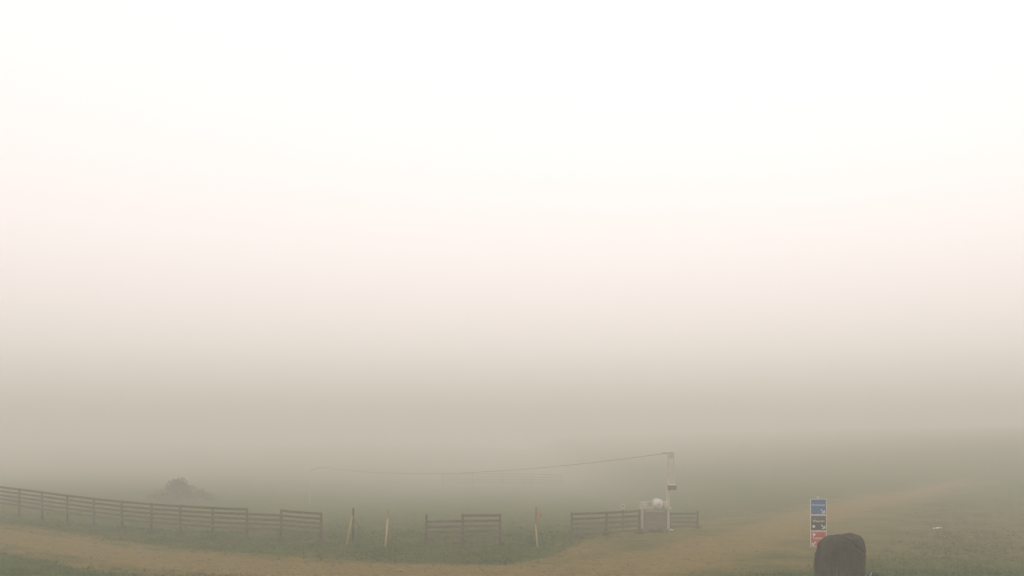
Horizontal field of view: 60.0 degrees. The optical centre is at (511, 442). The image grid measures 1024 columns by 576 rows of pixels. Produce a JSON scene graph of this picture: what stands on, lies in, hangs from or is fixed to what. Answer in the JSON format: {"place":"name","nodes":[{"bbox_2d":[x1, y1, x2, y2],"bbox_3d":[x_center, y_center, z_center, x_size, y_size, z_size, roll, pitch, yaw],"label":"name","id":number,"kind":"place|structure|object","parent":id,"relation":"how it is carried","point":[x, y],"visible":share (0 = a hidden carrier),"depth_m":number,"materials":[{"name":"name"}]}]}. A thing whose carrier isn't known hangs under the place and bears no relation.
{"place":"outdoors","nodes":[
{"label":"outdoors","id":0,"kind":"place"},
{"bbox_2d":[0,479,979,575],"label":"path","id":1,"kind":"structure","parent":0,"point":[784,538],"depth_m":35.45,"materials":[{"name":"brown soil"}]},
{"bbox_2d":[0,426,1023,575],"bbox_3d":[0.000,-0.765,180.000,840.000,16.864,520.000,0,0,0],"label":"ground","id":2,"kind":"structure","parent":0,"point":[733,471],"depth_m":102.64,"materials":[{"name":"plant"}]},
{"bbox_2d":[0,486,322,541],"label":"rail fence","id":3,"kind":"object","parent":2,"relation":"on","point":[212,512],"visible":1,"depth_m":43.24,"materials":[{"name":"wood"}]},
{"bbox_2d":[145,477,215,500],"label":"bush","id":4,"kind":"object","parent":2,"relation":"on","point":[177,487],"visible":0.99,"depth_m":77.86,"materials":[{"name":"green plant"}]},
{"bbox_2d":[309,467,330,502],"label":"rope lift tower","id":5,"kind":"structure","parent":2,"relation":"on","point":[309,479],"depth_m":83.95,"materials":[{"name":"metal"}]},
{"bbox_2d":[346,508,366,543],"bbox_3d":[-7.120,3.891,41.094,0.214,1.821,2.840,0,0,11],"label":"strutted stake","id":6,"kind":"object","parent":2,"relation":"on","point":[352,519],"visible":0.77,"depth_m":40.25,"materials":[{"name":"wood"}]},
{"bbox_2d":[384,509,389,545],"bbox_3d":[-5.571,3.901,39.389,0.119,1.789,1.342,0,0,-1],"label":"strutted stake","id":7,"kind":"object","parent":2,"relation":"on","point":[387,535],"visible":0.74,"depth_m":39.95,"materials":[{"name":"yellow paint"}]},
{"bbox_2d":[425,513,501,544],"bbox_3d":[-2.201,4.028,40.041,3.467,1.658,0.181,0,0,0],"label":"rail fence","id":8,"kind":"object","parent":2,"relation":"on","point":[462,526],"visible":0.98,"depth_m":39.95,"materials":[{"name":"wood"}]},
{"bbox_2d":[532,507,541,546],"bbox_3d":[1.196,3.853,40.133,0.375,1.857,2.290,0,0,-4],"label":"strutted stake","id":9,"kind":"object","parent":2,"relation":"on","point":[538,516],"visible":0.9,"depth_m":40.16,"materials":[{"name":"brown wood"}]},
{"bbox_2d":[570,509,639,536],"bbox_3d":[4.652,4.089,43.671,3.827,1.492,0.228,0,0,-21],"label":"rail fence","id":10,"kind":"object","parent":2,"relation":"on","point":[606,522],"visible":0.98,"depth_m":43.54,"materials":[{"name":"wood"}]},
{"bbox_2d":[621,504,624,529],"bbox_3d":[5.816,4.024,46.460,0.170,1.638,0.150,0,0,0],"label":"control post","id":11,"kind":"object","parent":2,"relation":"on","point":[622,507],"visible":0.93,"depth_m":46.43,"materials":[{"name":"metal"}]},
{"bbox_2d":[643,510,666,531],"bbox_3d":[7.342,4.142,45.501,1.220,1.320,0.137,0,0,0],"label":"boarded screen","id":12,"kind":"object","parent":2,"relation":"on","point":[654,519],"visible":0.97,"depth_m":45.44,"materials":[{"name":"wood"}]},
{"bbox_2d":[639,452,676,531],"bbox_3d":[7.557,2.605,45.915,1.869,4.264,0.670,0,0,0],"label":"rope lift mast","id":13,"kind":"object","parent":2,"relation":"on","point":[657,503],"visible":0.88,"depth_m":45.86,"materials":[{"name":"metal"}]},
{"bbox_2d":[338,453,665,473],"bbox_3d":[-4.497,1.536,64.975,0.022,2.040,45.724,0,0,-34],"label":"haul rope","id":14,"kind":"object","parent":13,"relation":"attached to","point":[504,470],"visible":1,"depth_m":60.62,"materials":[{"name":"metal"}]},
{"bbox_2d":[670,511,698,527],"bbox_3d":[9.525,4.413,49.106,2.050,1.228,0.172,0,0,-28],"label":"rail fence","id":15,"kind":"object","parent":2,"relation":"on","point":[696,521],"visible":0.96,"depth_m":49.05,"materials":[{"name":"wood"}]},
{"bbox_2d":[810,497,826,546],"bbox_3d":[12.091,3.485,35.043,0.627,2.714,0.134,0,0,0],"label":"piste sign","id":16,"kind":"object","parent":2,"relation":"on","point":[818,519],"visible":0.95,"depth_m":34.98,"materials":[{"name":"metal"}]},
{"bbox_2d":[814,533,880,575],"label":"covered snow gun","id":17,"kind":"object","parent":2,"relation":"on","point":[840,555],"visible":1,"depth_m":25.04,"materials":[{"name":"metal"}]},
{"bbox_2d":[0,0,1023,448],"label":"sky","id":18,"kind":"structure","parent":0,"point":[479,224],"materials":[{"name":"white"}]}
]}

